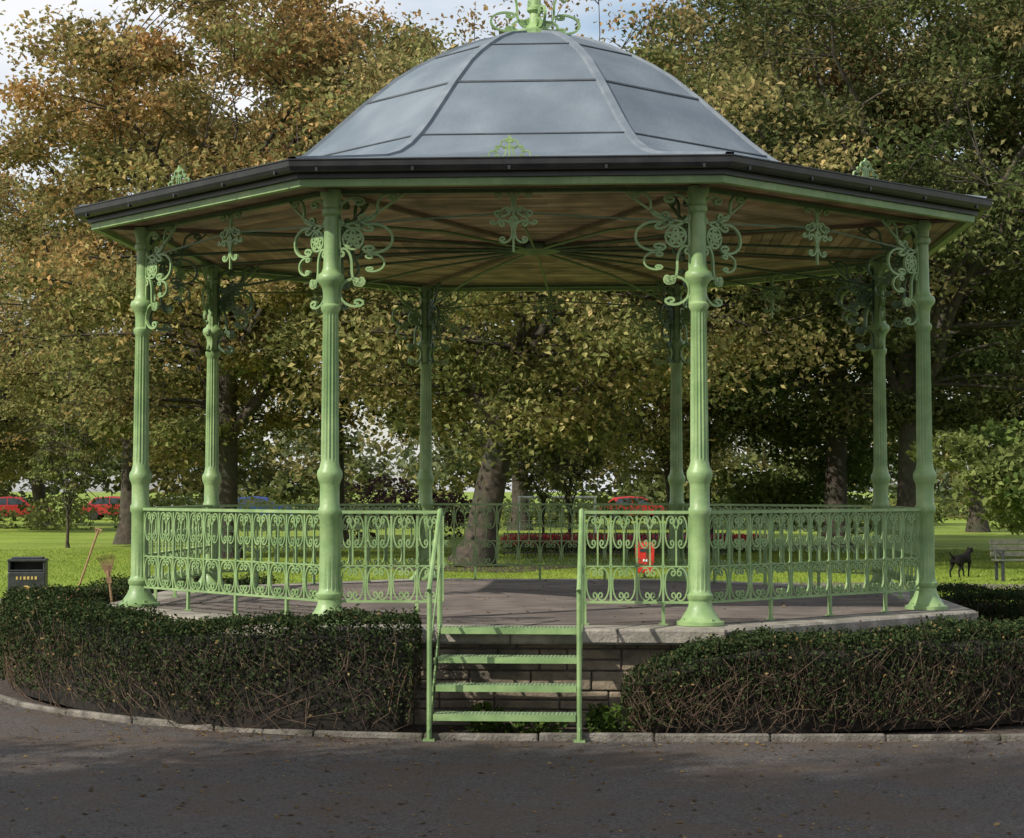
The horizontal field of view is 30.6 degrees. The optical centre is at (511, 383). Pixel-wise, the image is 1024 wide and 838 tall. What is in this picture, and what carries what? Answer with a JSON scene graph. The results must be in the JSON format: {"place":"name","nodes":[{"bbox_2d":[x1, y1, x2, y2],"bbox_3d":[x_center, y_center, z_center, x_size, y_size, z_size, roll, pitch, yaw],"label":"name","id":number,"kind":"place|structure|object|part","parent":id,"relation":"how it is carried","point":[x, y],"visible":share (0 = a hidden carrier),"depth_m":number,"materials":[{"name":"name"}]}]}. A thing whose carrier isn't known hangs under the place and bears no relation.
{"place":"outdoors","nodes":[
{"label":"outdoors","id":0,"kind":"place"},
{"bbox_2d":[376,563,575,571],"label":"bare earth","id":1,"kind":"structure","parent":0,"point":[504,569],"depth_m":45.72,"materials":[{"name":"soil"}]},
{"bbox_2d":[0,0,1020,491],"label":"sky","id":2,"kind":"structure","parent":0,"point":[589,29],"materials":[{"name":"white"}]},
{"bbox_2d":[0,701,1023,837],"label":"asphalt path","id":3,"kind":"structure","parent":0,"point":[936,781],"depth_m":12.32,"materials":[{"name":"grey asphalt"}]},
{"bbox_2d":[0,543,1023,837],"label":"fallen leaves","id":4,"kind":"object","parent":3,"relation":"on","point":[500,741],"visible":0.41,"depth_m":13.73,"materials":[{"name":"brown plant"}]},
{"bbox_2d":[0,492,1023,741],"bbox_3d":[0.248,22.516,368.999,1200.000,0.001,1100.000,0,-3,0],"label":"lawn","id":5,"kind":"structure","parent":0,"point":[948,532],"depth_m":62.09,"materials":[{"name":"green plant"}]},
{"bbox_2d":[0,496,52,518],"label":"parked car","id":6,"kind":"object","parent":5,"relation":"on","point":[9,503],"visible":0.24,"depth_m":110.95,"materials":[{"name":"paint"}]},
{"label":"windows","id":7,"kind":"part","parent":6,"relation":"part of","materials":[{"name":"grey glass"}]},
{"bbox_2d":[7,556,48,591],"bbox_3d":[-7.971,3.273,30.866,0.620,0.835,0.500,0,-3,-9],"label":"litter bin","id":8,"kind":"object","parent":5,"relation":"on","point":[26,572],"visible":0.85,"depth_m":30.66,"materials":[{"name":"metal"}]},
{"bbox_2d":[0,170,122,487],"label":"maple tree","id":9,"kind":"object","parent":5,"relation":"on","point":[10,423],"visible":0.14,"depth_m":83.03,"materials":[{"name":"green plant"}]},
{"bbox_2d":[4,395,119,547],"bbox_3d":[-14.764,2.720,62.108,3.799,5.469,3.554,0,-3,0],"label":"young tree","id":10,"kind":"object","parent":5,"relation":"on","point":[71,461],"visible":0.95,"depth_m":61.65,"materials":[{"name":"green plant"}]},
{"bbox_2d":[0,289,150,525],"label":"maple tree","id":11,"kind":"object","parent":5,"relation":"on","point":[38,492],"visible":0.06,"depth_m":97.20,"materials":[{"name":"green plant"}]},
{"bbox_2d":[78,527,101,600],"bbox_3d":[-6.902,3.010,30.278,0.244,1.438,0.059,20,5,1],"label":"shovel","id":12,"kind":"object","parent":5,"relation":"on","point":[97,530],"visible":0.45,"depth_m":30.24,"materials":[{"name":"brown wood"}]},
{"bbox_2d":[80,496,119,519],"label":"parked car","id":13,"kind":"object","parent":5,"relation":"on","point":[114,499],"visible":0.26,"depth_m":114.91,"materials":[{"name":"paint"}]},
{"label":"windows","id":14,"kind":"part","parent":13,"relation":"part of","materials":[{"name":"grey glass"}]},
{"bbox_2d":[0,79,298,544],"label":"maple tree","id":15,"kind":"object","parent":5,"relation":"on","point":[125,448],"visible":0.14,"depth_m":64.43,"materials":[{"name":"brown plant"}]},
{"bbox_2d":[0,0,464,558],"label":"maple tree","id":16,"kind":"object","parent":5,"relation":"on","point":[114,66],"visible":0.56,"depth_m":51.05,"materials":[{"name":"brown plant"}]},
{"bbox_2d":[238,496,294,518],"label":"parked car","id":17,"kind":"object","parent":5,"relation":"on","point":[244,499],"visible":0.12,"depth_m":112.98,"materials":[{"name":"paint"}]},
{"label":"windows","id":18,"kind":"part","parent":17,"relation":"part of","materials":[{"name":"grey glass"}]},
{"bbox_2d":[59,0,551,545],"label":"maple tree","id":19,"kind":"object","parent":5,"relation":"on","point":[403,40],"visible":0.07,"depth_m":63.37,"materials":[{"name":"green plant"}]},
{"bbox_2d":[345,475,471,538],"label":"purple shrub","id":20,"kind":"object","parent":5,"relation":"on","point":[378,497],"visible":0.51,"depth_m":74.41,"materials":[{"name":"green plant"}]},
{"bbox_2d":[423,508,584,742],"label":"metal steps","id":21,"kind":"structure","parent":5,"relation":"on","point":[577,659],"depth_m":14.82,"materials":[{"name":"green paint"}]},
{"bbox_2d":[0,492,1019,529],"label":"shrubbery","id":22,"kind":"object","parent":5,"relation":"on","point":[181,500],"visible":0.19,"depth_m":91.42,"materials":[{"name":"green plant"}]},
{"bbox_2d":[0,384,1023,517],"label":"distant trees","id":23,"kind":"object","parent":5,"relation":"on","point":[306,481],"visible":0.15,"depth_m":127.22,"materials":[{"name":"green plant"}]},
{"bbox_2d":[0,694,1023,741],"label":"kerb","id":24,"kind":"structure","parent":5,"relation":"on","point":[690,737],"depth_m":14.60,"materials":[{"name":"concrete"}]},
{"bbox_2d":[0,548,1023,602],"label":"grass tufts","id":25,"kind":"object","parent":5,"relation":"on","point":[546,576],"visible":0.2,"depth_m":45.51,"materials":[{"name":"green plant"}]},
{"bbox_2d":[0,664,1023,740],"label":"soil bed","id":26,"kind":"object","parent":5,"relation":"on","point":[8,691],"visible":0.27,"depth_m":15.25,"materials":[{"name":"brown soil"}]},
{"bbox_2d":[96,554,114,602],"bbox_3d":[-4.143,2.407,19.487,0.204,1.272,0.048,-8,-3,0],"label":"leaf rake","id":27,"kind":"object","parent":26,"relation":"on","point":[107,569],"visible":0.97,"depth_m":19.52,"materials":[{"name":"brown wood"}]},
{"bbox_2d":[0,572,422,733],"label":"hedge","id":28,"kind":"object","parent":26,"relation":"on","point":[62,645],"visible":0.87,"depth_m":15.26,"materials":[{"name":"green plant"}]},
{"bbox_2d":[73,0,993,725],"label":"bandstand","id":29,"kind":"structure","parent":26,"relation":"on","point":[535,154],"depth_m":17.74,"materials":[{"name":"metal"}]},
{"bbox_2d":[465,702,638,733],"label":"weeds","id":30,"kind":"object","parent":26,"relation":"on","point":[606,718],"visible":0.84,"depth_m":14.94,"materials":[{"name":"green plant"}]},
{"bbox_2d":[620,579,1023,734],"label":"hedge","id":31,"kind":"object","parent":26,"relation":"on","point":[973,675],"visible":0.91,"depth_m":14.87,"materials":[{"name":"green plant"}]},
{"bbox_2d":[405,291,667,529],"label":"maple tree","id":32,"kind":"object","parent":5,"relation":"on","point":[523,519],"depth_m":87.47,"materials":[{"name":"green plant"}]},
{"bbox_2d":[156,4,935,567],"bbox_3d":[0.561,-2.406,46.624,18.613,14.354,16.756,-2,-4,29],"label":"maple tree","id":33,"kind":"object","parent":5,"relation":"on","point":[522,360],"visible":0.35,"depth_m":45.06,"materials":[{"name":"green plant"}]},
{"bbox_2d":[518,496,595,536],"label":"football goal","id":34,"kind":"object","parent":5,"relation":"on","point":[519,497],"visible":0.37,"depth_m":73.82,"materials":[{"name":"white paint"}]},
{"bbox_2d":[504,423,616,532],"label":"young tree","id":35,"kind":"object","parent":5,"relation":"on","point":[528,478],"visible":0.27,"depth_m":65.69,"materials":[{"name":"green plant"}]},
{"bbox_2d":[519,386,631,549],"bbox_3d":[1.704,2.180,59.763,4.088,6.289,4.369,1,-4,-25],"label":"young tree","id":36,"kind":"object","parent":5,"relation":"on","point":[565,488],"visible":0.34,"depth_m":59.81,"materials":[{"name":"green plant"}]},
{"bbox_2d":[504,532,733,556],"bbox_3d":[3.063,4.619,53.827,6.605,0.700,0.030,0,-3,0],"label":"iron fence","id":37,"kind":"object","parent":5,"relation":"on","point":[589,552],"visible":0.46,"depth_m":53.81,"materials":[{"name":"metal"}]},
{"bbox_2d":[599,496,667,519],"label":"parked car","id":38,"kind":"object","parent":5,"relation":"on","point":[618,499],"visible":0.23,"depth_m":114.95,"materials":[{"name":"paint"}]},
{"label":"windows","id":39,"kind":"part","parent":38,"relation":"part of","materials":[{"name":"grey glass"}]},
{"bbox_2d":[501,532,772,551],"bbox_3d":[3.823,4.886,57.688,8.541,0.668,2.167,0,-3,0],"label":"flower bed","id":40,"kind":"object","parent":5,"relation":"on","point":[743,536],"visible":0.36,"depth_m":57.51,"materials":[{"name":"red plant"}]},
{"bbox_2d":[635,542,654,578],"bbox_3d":[2.894,3.846,40.844,0.410,0.800,0.338,0,-3,0],"label":"red litter bin","id":41,"kind":"object","parent":5,"relation":"on","point":[641,553],"visible":0.45,"depth_m":40.70,"materials":[{"name":"plastic"}]},
{"bbox_2d":[550,297,805,527],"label":"maple tree","id":42,"kind":"object","parent":5,"relation":"on","point":[662,451],"visible":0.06,"depth_m":91.09,"materials":[{"name":"green plant"}]},
{"bbox_2d":[480,0,993,536],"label":"maple tree","id":43,"kind":"object","parent":5,"relation":"on","point":[836,82],"visible":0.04,"depth_m":60.14,"materials":[{"name":"green plant"}]},
{"bbox_2d":[595,0,1023,549],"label":"maple tree","id":44,"kind":"object","parent":5,"relation":"on","point":[836,477],"visible":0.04,"depth_m":58.45,"materials":[{"name":"green plant"}]},
{"bbox_2d":[643,0,1023,561],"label":"maple tree","id":45,"kind":"object","parent":5,"relation":"on","point":[961,285],"visible":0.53,"depth_m":48.44,"materials":[{"name":"green plant"}]},
{"bbox_2d":[710,410,1023,536],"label":"laurel shrub","id":46,"kind":"object","parent":5,"relation":"on","point":[1000,474],"visible":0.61,"depth_m":59.97,"materials":[{"name":"green plant"}]},
{"bbox_2d":[797,0,1023,450],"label":"maple tree","id":47,"kind":"object","parent":5,"relation":"on","point":[983,405],"visible":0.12,"depth_m":54.44,"materials":[{"name":"green plant"}]},
{"bbox_2d":[848,152,1023,531],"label":"maple tree","id":48,"kind":"object","parent":5,"relation":"on","point":[973,523],"visible":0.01,"depth_m":83.43,"materials":[{"name":"green plant"}]},
{"bbox_2d":[949,547,972,576],"bbox_3d":[9.905,3.946,41.347,0.268,0.651,1.088,-3,-4,41],"label":"dog","id":49,"kind":"object","parent":5,"relation":"on","point":[961,559],"visible":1,"depth_m":41.23},
{"bbox_2d":[989,539,1023,580],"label":"park bench","id":50,"kind":"object","parent":5,"relation":"on","point":[1001,552],"visible":0.99,"depth_m":40.03,"materials":[{"name":"grey wood"}]},
{"bbox_2d":[0,582,1023,601],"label":"footpath","id":51,"kind":"structure","parent":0,"point":[834,583],"depth_m":38.22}
]}

